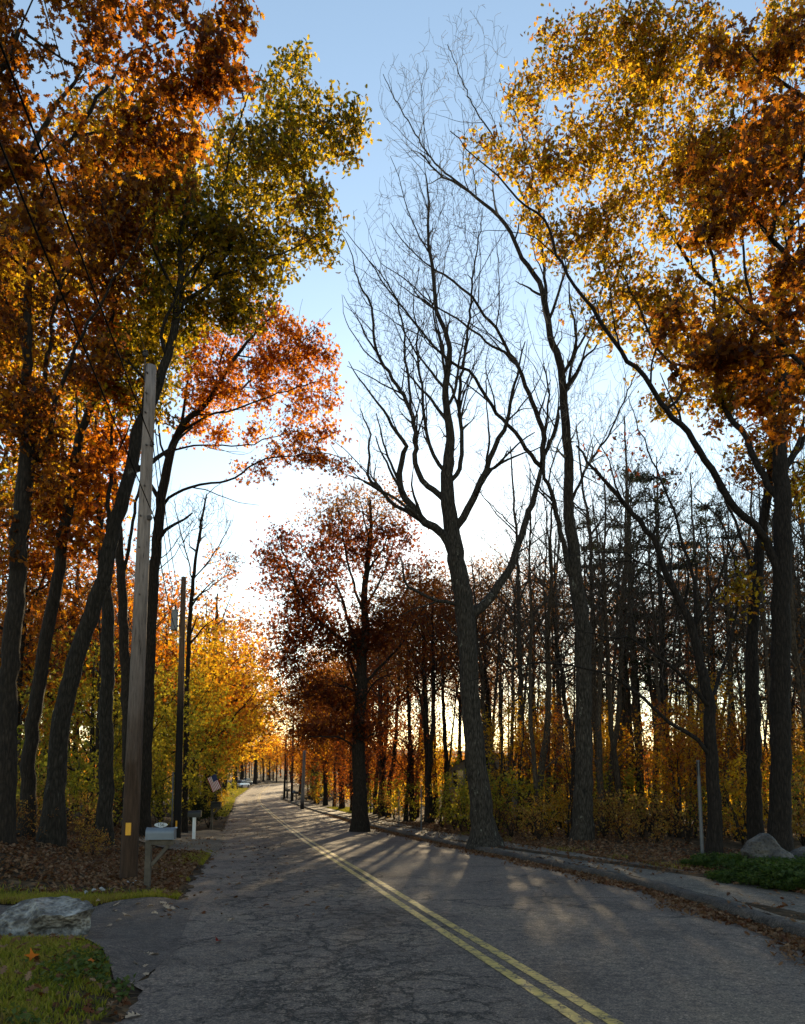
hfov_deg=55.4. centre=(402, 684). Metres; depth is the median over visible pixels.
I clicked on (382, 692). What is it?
red leaved tree
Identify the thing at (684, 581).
brown leaved tree
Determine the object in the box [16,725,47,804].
leafy shrub
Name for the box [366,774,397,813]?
leafy shrub
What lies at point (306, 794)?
leafy shrub
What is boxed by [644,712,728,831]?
understory tree
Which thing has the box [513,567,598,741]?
brown leaved tree
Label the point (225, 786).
maple tree
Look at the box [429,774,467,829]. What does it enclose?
leafy shrub
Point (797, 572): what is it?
slender tree
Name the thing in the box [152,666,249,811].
maple tree
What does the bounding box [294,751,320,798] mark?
maple tree
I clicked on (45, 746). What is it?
maple tree
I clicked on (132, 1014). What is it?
fallen leaf
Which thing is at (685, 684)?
twiggy sapling
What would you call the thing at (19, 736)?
slender tree
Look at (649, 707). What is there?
slender tree
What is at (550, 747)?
understory tree
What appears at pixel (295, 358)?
orange maple tree
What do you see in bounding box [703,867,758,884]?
juniper shrub
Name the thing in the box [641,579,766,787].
twiggy sapling
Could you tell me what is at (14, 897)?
grass strip
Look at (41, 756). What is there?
leafy shrub
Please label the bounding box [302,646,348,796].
red leaved tree
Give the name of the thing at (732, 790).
leafy shrub
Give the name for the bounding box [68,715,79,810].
slender tree
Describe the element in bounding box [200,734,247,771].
maple tree
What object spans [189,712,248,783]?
maple tree
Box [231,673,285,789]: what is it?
maple tree
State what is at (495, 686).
slender tree
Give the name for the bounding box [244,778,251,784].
parked car
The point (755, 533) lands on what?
tall bare tree
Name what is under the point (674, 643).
slender tree
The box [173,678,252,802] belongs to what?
maple tree
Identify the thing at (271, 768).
maple tree
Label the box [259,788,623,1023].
road marking
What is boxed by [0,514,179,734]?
maple tree
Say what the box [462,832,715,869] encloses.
sidewalk grass
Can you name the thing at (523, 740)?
slender tree
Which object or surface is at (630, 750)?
slender tree
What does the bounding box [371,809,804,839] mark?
wood litter
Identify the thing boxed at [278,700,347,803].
maple tree
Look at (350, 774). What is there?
maple tree
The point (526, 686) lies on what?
slender tree
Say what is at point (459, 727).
brown leaved tree
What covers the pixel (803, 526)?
slender tree
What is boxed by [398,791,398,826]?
sign post
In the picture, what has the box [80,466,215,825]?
slender tree
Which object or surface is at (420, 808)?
sign post
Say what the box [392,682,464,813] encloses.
twiggy sapling
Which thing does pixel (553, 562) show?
tall bare tree
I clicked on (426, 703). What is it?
brown leaved tree
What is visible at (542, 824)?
leafy shrub
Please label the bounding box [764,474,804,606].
slender tree
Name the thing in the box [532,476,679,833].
slender tree
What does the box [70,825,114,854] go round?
leafy shrub
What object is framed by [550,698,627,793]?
understory tree
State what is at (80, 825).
leafy shrub
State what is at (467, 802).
leafy shrub
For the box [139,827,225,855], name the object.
gravel shoulder
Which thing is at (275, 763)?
maple tree
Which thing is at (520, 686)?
tall bare tree
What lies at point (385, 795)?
leafy shrub
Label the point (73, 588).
maple tree
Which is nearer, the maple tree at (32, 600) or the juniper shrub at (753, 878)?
the juniper shrub at (753, 878)
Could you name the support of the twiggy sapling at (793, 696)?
on the ground at (218, 825)
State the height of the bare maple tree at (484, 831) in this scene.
23.830 m
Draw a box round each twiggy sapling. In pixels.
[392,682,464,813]
[397,728,439,814]
[412,688,463,813]
[480,660,525,744]
[486,672,554,798]
[515,678,571,802]
[517,683,575,792]
[529,683,605,817]
[532,693,612,837]
[551,650,644,799]
[593,732,629,818]
[626,614,737,816]
[635,606,744,823]
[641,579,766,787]
[680,680,747,834]
[686,606,798,835]
[721,567,804,796]
[731,565,804,797]
[759,633,804,800]
[765,608,804,793]
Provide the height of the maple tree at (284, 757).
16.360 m
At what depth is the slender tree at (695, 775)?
26.09 m
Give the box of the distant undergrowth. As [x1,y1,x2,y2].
[19,762,792,811]
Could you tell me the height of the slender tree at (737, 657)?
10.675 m
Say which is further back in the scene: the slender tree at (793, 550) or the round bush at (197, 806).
the round bush at (197, 806)
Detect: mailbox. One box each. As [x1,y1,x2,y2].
[144,823,176,888]
[188,810,201,838]
[210,802,221,829]
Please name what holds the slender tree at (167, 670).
on the ground at (218, 825)
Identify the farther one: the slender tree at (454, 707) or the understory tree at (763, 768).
the slender tree at (454, 707)
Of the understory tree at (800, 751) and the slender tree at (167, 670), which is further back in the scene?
the slender tree at (167, 670)
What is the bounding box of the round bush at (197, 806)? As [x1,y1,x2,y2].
[188,796,233,827]
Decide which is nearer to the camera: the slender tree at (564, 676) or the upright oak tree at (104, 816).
the upright oak tree at (104, 816)
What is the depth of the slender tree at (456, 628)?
35.14 m
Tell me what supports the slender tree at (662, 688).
on the ground at (218, 825)
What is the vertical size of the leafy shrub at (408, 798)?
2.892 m
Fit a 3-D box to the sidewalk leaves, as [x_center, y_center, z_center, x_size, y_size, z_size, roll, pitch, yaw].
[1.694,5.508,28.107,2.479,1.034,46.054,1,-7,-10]
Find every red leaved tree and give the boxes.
[273,659,313,794]
[275,648,342,802]
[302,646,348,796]
[302,655,377,797]
[308,662,340,806]
[336,630,409,813]
[349,627,428,814]
[354,584,441,817]
[374,552,487,822]
[436,661,480,759]
[479,665,517,753]
[604,581,694,789]
[761,699,801,742]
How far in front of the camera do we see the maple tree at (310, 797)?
102.52 m
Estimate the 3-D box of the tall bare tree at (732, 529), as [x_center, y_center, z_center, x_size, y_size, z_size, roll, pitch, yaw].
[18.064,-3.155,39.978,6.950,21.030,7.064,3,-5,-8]
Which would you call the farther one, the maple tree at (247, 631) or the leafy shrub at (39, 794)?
the maple tree at (247, 631)
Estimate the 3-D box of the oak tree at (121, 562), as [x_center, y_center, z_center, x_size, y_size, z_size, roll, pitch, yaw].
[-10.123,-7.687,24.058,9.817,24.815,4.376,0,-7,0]
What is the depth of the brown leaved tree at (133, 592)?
40.71 m
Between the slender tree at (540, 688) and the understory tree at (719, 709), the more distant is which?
the slender tree at (540, 688)
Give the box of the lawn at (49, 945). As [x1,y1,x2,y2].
[0,927,130,1023]
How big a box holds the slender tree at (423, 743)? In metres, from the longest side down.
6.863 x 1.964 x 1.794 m
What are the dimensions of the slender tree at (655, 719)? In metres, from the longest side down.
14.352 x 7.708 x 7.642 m
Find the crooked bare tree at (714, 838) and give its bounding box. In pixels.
[468,396,761,855]
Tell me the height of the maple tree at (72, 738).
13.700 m
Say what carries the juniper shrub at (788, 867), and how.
on the ground at (218, 825)
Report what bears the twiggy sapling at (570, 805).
on the ground at (218, 825)
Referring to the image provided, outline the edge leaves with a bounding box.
[160,817,328,916]
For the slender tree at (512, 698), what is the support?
on the ground at (218, 825)
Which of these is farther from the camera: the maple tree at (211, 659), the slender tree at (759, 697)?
the maple tree at (211, 659)
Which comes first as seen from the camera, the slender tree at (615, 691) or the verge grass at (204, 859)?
the verge grass at (204, 859)
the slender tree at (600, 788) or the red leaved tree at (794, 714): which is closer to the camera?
the slender tree at (600, 788)
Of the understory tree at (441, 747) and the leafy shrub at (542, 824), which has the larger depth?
the understory tree at (441, 747)
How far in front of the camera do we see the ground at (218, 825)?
16.97 m
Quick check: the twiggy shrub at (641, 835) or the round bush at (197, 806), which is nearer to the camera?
the twiggy shrub at (641, 835)
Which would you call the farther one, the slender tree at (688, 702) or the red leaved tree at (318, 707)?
the red leaved tree at (318, 707)
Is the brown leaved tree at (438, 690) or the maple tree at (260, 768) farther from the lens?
the maple tree at (260, 768)
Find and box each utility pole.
[119,349,156,879]
[171,576,185,837]
[277,717,293,800]
[283,738,286,798]
[286,748,287,797]
[300,750,305,808]
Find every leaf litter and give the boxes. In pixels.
[0,818,215,895]
[396,821,804,893]
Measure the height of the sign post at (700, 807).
2.293 m
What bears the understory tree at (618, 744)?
on the ground at (218, 825)
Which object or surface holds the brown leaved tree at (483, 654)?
on the ground at (218, 825)
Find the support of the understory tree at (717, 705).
on the ground at (218, 825)
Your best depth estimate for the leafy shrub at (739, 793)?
21.28 m
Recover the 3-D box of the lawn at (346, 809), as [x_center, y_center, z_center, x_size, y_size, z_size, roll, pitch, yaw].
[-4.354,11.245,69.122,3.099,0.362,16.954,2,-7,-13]
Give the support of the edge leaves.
on the road
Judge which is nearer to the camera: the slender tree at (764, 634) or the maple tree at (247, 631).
the slender tree at (764, 634)
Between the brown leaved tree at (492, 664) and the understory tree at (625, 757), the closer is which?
the understory tree at (625, 757)
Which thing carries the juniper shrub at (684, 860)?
on the ground at (218, 825)
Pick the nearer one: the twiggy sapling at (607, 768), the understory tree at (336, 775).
the twiggy sapling at (607, 768)
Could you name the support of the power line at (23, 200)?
attached to the utility pole at (130, 819)
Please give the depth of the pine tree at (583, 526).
43.85 m
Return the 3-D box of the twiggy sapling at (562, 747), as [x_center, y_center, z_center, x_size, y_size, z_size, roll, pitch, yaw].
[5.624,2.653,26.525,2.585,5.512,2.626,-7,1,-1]
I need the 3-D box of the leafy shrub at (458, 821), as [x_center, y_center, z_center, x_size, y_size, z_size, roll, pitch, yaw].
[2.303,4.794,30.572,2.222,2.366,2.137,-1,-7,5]
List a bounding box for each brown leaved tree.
[84,549,187,656]
[315,599,388,697]
[350,637,412,808]
[355,571,451,820]
[371,563,473,821]
[382,588,458,821]
[389,557,485,819]
[389,568,454,814]
[408,565,512,819]
[430,544,536,816]
[431,596,494,760]
[440,649,498,722]
[449,563,524,773]
[450,561,541,796]
[470,556,573,820]
[486,544,573,793]
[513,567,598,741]
[543,562,644,768]
[586,575,669,814]
[641,539,769,676]
[645,574,739,818]
[691,517,803,679]
[720,561,801,688]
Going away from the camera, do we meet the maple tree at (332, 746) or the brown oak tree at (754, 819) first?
the brown oak tree at (754, 819)
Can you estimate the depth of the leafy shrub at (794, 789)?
23.98 m
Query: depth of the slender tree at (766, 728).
36.82 m
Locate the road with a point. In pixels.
(361, 952)
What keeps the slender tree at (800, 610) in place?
on the ground at (218, 825)
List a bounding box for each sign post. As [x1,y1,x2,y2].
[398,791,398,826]
[420,788,421,829]
[696,760,703,853]
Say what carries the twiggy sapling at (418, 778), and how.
on the ground at (218, 825)
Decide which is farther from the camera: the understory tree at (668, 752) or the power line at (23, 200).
the understory tree at (668, 752)
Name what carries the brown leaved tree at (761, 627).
on the ground at (218, 825)
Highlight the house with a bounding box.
[443,755,528,817]
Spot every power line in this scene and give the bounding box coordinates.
[0,41,153,444]
[0,141,153,516]
[43,0,144,349]
[153,447,175,604]
[154,518,180,637]
[155,429,180,600]
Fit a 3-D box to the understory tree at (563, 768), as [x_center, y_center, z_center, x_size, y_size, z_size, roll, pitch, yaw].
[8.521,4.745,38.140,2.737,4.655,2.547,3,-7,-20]
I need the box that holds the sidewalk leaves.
[347,817,804,923]
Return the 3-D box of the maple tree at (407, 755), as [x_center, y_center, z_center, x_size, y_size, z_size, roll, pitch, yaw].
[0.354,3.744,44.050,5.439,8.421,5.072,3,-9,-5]
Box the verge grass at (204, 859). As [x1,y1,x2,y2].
[154,845,211,881]
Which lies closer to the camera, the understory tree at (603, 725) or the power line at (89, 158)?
the power line at (89, 158)
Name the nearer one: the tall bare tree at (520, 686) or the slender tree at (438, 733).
the tall bare tree at (520, 686)
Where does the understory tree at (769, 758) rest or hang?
on the ground at (218, 825)
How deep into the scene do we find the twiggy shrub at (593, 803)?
27.64 m
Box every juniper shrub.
[678,858,716,867]
[687,851,742,867]
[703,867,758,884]
[708,852,804,870]
[733,869,804,891]
[734,855,802,873]
[755,857,804,889]
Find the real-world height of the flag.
1.338 m
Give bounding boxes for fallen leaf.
[25,947,38,960]
[125,1011,139,1017]
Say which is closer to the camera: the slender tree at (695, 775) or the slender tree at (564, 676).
the slender tree at (695, 775)
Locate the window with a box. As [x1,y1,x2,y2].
[452,769,464,787]
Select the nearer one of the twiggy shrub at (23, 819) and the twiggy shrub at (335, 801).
the twiggy shrub at (23, 819)
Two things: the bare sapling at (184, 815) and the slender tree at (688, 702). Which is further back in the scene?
the bare sapling at (184, 815)
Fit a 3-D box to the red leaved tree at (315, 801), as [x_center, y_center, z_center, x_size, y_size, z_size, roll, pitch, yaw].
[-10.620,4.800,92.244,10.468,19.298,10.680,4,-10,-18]
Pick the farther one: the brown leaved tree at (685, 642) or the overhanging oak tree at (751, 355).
the brown leaved tree at (685, 642)
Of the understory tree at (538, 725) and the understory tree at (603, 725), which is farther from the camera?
the understory tree at (538, 725)
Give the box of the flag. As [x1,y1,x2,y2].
[207,771,220,797]
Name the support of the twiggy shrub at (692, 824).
on the ground at (218, 825)
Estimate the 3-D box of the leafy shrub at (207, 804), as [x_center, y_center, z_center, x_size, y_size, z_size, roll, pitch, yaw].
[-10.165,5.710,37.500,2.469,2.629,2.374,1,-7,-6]
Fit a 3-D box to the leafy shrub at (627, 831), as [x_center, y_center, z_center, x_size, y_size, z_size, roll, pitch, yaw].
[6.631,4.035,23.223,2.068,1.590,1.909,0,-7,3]
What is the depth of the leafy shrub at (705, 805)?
24.42 m
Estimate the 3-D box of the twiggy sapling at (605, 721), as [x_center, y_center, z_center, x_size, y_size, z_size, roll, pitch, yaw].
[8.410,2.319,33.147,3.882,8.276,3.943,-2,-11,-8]
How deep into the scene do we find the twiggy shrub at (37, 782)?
19.95 m
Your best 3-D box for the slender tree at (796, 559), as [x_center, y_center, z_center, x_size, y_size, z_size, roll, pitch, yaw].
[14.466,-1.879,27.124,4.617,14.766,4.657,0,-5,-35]
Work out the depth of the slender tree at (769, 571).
28.80 m
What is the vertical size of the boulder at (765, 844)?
0.937 m
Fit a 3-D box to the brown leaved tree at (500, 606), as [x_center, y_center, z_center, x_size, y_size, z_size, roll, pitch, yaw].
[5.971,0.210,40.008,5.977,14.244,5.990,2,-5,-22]
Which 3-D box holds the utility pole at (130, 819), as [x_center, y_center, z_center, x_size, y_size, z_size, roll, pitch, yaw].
[-4.712,-1.296,13.756,0.301,9.990,0.301,6,-9,-40]
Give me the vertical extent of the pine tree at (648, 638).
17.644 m
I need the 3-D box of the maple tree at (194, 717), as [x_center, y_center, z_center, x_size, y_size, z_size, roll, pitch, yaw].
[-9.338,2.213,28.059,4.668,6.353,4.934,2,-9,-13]
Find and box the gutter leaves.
[325,814,804,973]
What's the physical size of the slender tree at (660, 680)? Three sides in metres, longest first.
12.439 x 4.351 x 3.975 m
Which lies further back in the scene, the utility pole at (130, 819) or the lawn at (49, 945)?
the utility pole at (130, 819)
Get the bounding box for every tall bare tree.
[340,577,398,816]
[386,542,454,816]
[453,420,583,825]
[501,485,601,803]
[517,391,663,786]
[556,390,701,825]
[574,453,685,815]
[591,421,723,718]
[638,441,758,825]
[678,422,802,812]
[702,372,804,747]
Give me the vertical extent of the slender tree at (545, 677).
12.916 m
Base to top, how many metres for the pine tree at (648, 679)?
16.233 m
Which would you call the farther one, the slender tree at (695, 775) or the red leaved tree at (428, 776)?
the red leaved tree at (428, 776)
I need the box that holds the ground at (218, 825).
[0,750,804,1023]
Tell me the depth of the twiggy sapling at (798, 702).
27.33 m
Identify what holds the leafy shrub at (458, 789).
on the ground at (218, 825)
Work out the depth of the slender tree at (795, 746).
32.76 m
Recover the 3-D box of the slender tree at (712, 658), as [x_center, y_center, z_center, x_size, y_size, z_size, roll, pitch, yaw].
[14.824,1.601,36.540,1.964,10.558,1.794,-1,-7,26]
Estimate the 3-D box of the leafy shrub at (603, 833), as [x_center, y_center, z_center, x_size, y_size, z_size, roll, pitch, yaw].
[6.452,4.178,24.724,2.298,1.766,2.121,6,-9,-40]
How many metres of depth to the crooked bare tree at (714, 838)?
18.92 m
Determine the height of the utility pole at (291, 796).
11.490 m
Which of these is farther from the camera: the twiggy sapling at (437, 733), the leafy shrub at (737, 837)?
the twiggy sapling at (437, 733)
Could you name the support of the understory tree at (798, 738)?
on the ground at (218, 825)
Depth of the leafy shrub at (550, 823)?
24.67 m
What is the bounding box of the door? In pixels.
[172,827,176,839]
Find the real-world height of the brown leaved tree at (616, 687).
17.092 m
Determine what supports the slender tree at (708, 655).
on the ground at (218, 825)
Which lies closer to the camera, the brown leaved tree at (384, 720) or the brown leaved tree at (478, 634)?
the brown leaved tree at (478, 634)
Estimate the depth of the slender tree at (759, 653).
25.75 m
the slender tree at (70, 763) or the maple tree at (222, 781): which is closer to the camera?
the slender tree at (70, 763)
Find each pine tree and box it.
[504,578,573,782]
[515,516,647,820]
[553,545,648,772]
[566,459,703,794]
[587,463,742,826]
[640,493,793,810]
[650,533,738,817]
[669,505,796,820]
[722,513,804,819]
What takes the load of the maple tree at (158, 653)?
on the ground at (218, 825)
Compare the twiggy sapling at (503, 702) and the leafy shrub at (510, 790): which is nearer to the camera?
the leafy shrub at (510, 790)
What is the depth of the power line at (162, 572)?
16.42 m
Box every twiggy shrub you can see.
[16,756,40,810]
[16,807,36,834]
[22,807,78,840]
[77,776,122,826]
[332,787,349,808]
[418,785,460,827]
[492,791,540,836]
[563,792,615,828]
[609,789,668,838]
[650,788,727,843]
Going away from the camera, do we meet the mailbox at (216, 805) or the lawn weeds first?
the lawn weeds
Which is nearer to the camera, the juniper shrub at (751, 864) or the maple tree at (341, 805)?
the juniper shrub at (751, 864)
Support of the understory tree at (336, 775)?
on the ground at (218, 825)
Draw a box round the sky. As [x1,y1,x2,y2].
[0,0,804,750]
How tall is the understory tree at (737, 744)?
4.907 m
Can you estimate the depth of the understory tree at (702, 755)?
24.97 m
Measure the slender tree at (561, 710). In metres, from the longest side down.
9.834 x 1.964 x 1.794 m
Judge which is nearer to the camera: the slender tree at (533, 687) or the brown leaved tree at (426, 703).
the slender tree at (533, 687)
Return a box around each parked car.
[237,780,249,787]
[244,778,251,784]
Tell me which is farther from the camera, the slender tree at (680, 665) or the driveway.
the slender tree at (680, 665)
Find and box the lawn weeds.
[2,944,136,1023]
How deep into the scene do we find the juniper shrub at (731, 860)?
13.69 m
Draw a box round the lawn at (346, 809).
[327,806,372,812]
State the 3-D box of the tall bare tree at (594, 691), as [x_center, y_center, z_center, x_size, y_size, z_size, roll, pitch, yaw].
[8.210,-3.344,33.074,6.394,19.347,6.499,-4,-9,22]
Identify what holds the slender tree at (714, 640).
on the ground at (218, 825)
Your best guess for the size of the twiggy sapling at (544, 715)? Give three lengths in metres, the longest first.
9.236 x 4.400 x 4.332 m
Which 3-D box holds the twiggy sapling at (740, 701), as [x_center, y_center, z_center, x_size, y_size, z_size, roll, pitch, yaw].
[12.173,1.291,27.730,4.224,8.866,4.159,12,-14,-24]
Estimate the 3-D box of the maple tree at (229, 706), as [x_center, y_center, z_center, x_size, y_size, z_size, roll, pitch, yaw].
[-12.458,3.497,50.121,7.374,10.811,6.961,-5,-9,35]
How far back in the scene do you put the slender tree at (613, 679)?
33.81 m
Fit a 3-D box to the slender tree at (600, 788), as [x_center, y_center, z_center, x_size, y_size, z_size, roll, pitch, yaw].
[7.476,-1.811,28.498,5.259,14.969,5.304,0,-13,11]
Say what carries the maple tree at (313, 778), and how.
on the ground at (218, 825)
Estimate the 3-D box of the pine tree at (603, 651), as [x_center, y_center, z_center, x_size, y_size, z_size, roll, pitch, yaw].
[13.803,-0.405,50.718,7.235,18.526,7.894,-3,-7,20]
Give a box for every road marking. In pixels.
[257,788,592,1023]
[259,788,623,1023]
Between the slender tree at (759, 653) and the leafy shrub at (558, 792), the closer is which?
the slender tree at (759, 653)
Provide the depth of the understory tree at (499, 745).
32.72 m
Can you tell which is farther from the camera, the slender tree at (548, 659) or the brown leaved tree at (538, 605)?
the brown leaved tree at (538, 605)
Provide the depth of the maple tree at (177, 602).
32.83 m
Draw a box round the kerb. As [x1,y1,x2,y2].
[285,784,804,937]
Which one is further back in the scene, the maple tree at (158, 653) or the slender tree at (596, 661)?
the maple tree at (158, 653)
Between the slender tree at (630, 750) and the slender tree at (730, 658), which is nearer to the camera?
the slender tree at (730, 658)
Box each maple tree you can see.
[0,439,133,747]
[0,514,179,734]
[0,542,97,811]
[1,587,81,750]
[17,626,174,820]
[22,570,161,810]
[22,582,90,807]
[22,638,54,773]
[27,543,213,814]
[80,564,200,805]
[81,660,212,815]
[118,607,237,817]
[133,270,366,836]
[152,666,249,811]
[155,603,282,817]
[157,572,290,815]
[159,599,291,776]
[161,670,244,805]
[167,658,263,816]
[170,596,293,772]
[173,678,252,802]
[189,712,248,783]
[196,640,284,796]
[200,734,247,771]
[220,740,244,791]
[222,663,282,794]
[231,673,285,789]
[237,690,290,779]
[244,740,261,777]
[250,716,288,783]
[252,724,280,780]
[252,757,265,780]
[259,740,284,771]
[264,684,345,799]
[264,739,284,780]
[276,703,349,805]
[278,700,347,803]
[278,728,290,782]
[282,644,371,808]
[289,755,310,781]
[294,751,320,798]
[301,697,396,810]
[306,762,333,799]
[317,653,415,806]
[327,65,571,849]
[330,675,422,816]
[365,680,454,820]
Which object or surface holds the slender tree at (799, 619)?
on the ground at (218, 825)
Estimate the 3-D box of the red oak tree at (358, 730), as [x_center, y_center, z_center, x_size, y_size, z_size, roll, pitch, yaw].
[-2.497,-1.676,33.951,9.129,16.605,6.278,0,-7,0]
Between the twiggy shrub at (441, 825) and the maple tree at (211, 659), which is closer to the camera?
the twiggy shrub at (441, 825)
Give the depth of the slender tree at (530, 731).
26.81 m
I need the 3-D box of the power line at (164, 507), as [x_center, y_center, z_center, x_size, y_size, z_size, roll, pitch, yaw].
[-6.131,-3.689,20.388,0.020,0.512,13.004,2,-7,-14]
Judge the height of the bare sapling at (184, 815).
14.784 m
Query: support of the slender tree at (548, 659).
on the ground at (218, 825)
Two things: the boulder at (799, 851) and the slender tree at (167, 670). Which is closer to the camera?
the boulder at (799, 851)
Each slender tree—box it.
[0,538,77,815]
[59,528,134,818]
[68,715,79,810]
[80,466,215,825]
[154,620,204,812]
[378,586,449,782]
[399,545,542,825]
[401,676,439,739]
[402,698,453,781]
[410,703,440,808]
[417,664,444,814]
[428,678,491,725]
[431,608,491,821]
[432,549,497,779]
[446,704,461,761]
[456,568,543,792]
[469,456,639,827]
[474,538,564,828]
[476,445,585,835]
[479,630,518,825]
[484,566,526,830]
[484,612,527,820]
[487,508,624,823]
[493,607,552,819]
[496,482,590,829]
[498,552,565,798]
[500,531,610,786]
[503,663,543,831]
[506,581,556,823]
[515,618,572,815]
[515,631,572,803]
[524,648,553,790]
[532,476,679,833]
[535,611,598,819]
[537,449,675,832]
[540,640,573,821]
[547,563,601,826]
[551,550,656,812]
[555,422,696,831]
[560,602,674,816]
[564,617,623,731]
[568,536,722,824]
[580,483,668,827]
[584,523,685,793]
[586,511,660,826]
[590,465,711,833]
[603,659,627,733]
[604,661,652,801]
[605,648,640,773]
[615,539,686,837]
[620,517,723,832]
[631,669,685,757]
[644,493,712,831]
[644,570,714,784]
[663,633,719,837]
[666,657,698,813]
[667,540,746,723]
[671,569,736,702]
[672,565,723,837]
[677,409,804,759]
[680,448,771,835]
[696,452,804,771]
[701,485,802,754]
[702,618,726,681]
[705,540,771,714]
[706,637,763,725]
[710,574,770,779]
[712,483,804,717]
[717,424,804,747]
[725,499,803,838]
[725,586,769,792]
[731,570,803,734]
[732,437,804,735]
[733,597,791,783]
[736,471,804,757]
[737,667,767,814]
[758,579,804,793]
[759,667,804,802]
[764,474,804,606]
[765,542,804,722]
[792,480,804,742]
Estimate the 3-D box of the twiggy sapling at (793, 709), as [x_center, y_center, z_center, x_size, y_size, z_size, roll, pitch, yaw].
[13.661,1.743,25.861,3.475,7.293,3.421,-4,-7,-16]
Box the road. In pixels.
[115,782,804,1023]
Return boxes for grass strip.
[0,881,184,905]
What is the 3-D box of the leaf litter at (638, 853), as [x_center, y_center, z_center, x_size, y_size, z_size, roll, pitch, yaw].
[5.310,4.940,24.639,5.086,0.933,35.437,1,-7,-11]
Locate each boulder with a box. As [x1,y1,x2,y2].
[0,896,94,937]
[740,833,795,858]
[790,847,804,856]
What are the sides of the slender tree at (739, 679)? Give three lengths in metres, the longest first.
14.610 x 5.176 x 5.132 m
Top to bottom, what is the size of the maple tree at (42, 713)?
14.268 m
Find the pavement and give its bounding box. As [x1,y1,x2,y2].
[285,792,804,923]
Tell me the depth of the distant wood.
153.17 m
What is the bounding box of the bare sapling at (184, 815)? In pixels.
[168,478,259,832]
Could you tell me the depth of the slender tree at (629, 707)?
33.38 m
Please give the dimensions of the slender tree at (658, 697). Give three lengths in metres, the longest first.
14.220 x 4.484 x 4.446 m
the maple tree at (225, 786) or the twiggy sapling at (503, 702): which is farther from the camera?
the maple tree at (225, 786)
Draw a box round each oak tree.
[0,0,271,281]
[0,65,241,833]
[0,115,203,844]
[0,243,87,589]
[9,275,144,837]
[35,34,381,846]
[49,396,135,845]
[247,472,447,831]
[450,0,804,851]
[647,0,804,454]
[691,325,804,839]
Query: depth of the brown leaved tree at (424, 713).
41.73 m
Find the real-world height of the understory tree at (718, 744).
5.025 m
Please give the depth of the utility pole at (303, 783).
75.77 m
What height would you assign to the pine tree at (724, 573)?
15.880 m
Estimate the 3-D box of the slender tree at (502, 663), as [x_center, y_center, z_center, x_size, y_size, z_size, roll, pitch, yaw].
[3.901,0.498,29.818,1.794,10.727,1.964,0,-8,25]
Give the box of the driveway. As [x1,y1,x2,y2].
[0,897,198,985]
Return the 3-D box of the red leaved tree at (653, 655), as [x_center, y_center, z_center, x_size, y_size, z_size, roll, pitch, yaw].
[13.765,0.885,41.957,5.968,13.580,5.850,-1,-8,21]
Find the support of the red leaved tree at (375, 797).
on the ground at (218, 825)
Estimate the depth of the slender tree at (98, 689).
25.03 m
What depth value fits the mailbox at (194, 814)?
25.63 m
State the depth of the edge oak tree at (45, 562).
27.93 m
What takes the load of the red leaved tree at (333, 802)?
on the ground at (218, 825)
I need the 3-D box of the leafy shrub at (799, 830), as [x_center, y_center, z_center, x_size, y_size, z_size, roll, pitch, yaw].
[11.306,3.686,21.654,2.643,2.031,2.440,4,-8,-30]
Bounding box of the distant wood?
[38,712,801,797]
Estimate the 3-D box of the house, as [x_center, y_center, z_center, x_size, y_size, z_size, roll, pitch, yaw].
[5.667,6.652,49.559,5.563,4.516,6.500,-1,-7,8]
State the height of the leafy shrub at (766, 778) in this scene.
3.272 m
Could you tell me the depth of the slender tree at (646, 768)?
59.86 m
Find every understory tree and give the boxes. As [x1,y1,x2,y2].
[327,760,348,785]
[412,724,461,812]
[414,726,464,816]
[463,693,538,797]
[485,687,570,819]
[504,688,569,778]
[507,713,568,788]
[509,706,570,828]
[514,691,594,828]
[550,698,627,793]
[551,743,593,799]
[562,700,628,822]
[566,706,634,790]
[591,702,646,788]
[593,723,646,796]
[630,695,727,836]
[631,694,723,836]
[640,718,705,837]
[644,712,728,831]
[654,662,767,787]
[677,673,765,786]
[686,707,741,795]
[690,713,746,837]
[700,712,746,790]
[703,713,768,827]
[723,720,770,798]
[729,740,770,801]
[762,742,800,792]
[768,729,804,799]
[791,707,804,788]
[791,713,804,795]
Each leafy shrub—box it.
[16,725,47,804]
[16,735,89,808]
[16,767,70,819]
[16,795,42,831]
[35,733,119,823]
[65,761,124,830]
[65,791,116,834]
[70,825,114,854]
[113,774,171,820]
[120,750,202,825]
[173,778,220,821]
[227,780,238,794]
[299,789,312,799]
[309,782,322,803]
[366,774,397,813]
[373,786,408,819]
[384,771,424,821]
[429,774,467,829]
[430,755,503,830]
[432,776,469,830]
[446,785,507,821]
[457,753,532,832]
[489,769,513,824]
[498,769,565,834]
[506,793,570,839]
[526,756,573,828]
[526,786,569,836]
[545,783,571,836]
[571,787,637,837]
[592,757,658,829]
[593,791,656,840]
[620,754,682,825]
[621,792,693,842]
[640,777,696,836]
[671,770,740,836]
[676,767,722,824]
[696,753,768,844]
[702,793,768,840]
[704,750,768,838]
[762,757,801,821]
[763,782,804,845]
[766,777,804,836]
[791,754,804,832]
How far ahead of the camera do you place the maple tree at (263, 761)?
189.03 m
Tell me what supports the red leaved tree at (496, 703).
on the ground at (218, 825)
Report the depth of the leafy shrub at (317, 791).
87.18 m
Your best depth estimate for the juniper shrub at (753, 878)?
11.60 m
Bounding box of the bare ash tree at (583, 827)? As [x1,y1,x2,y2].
[378,4,657,840]
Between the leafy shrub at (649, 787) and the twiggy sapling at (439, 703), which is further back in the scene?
the twiggy sapling at (439, 703)
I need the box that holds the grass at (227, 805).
[165,785,247,816]
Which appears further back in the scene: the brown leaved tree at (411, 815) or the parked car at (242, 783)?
the parked car at (242, 783)

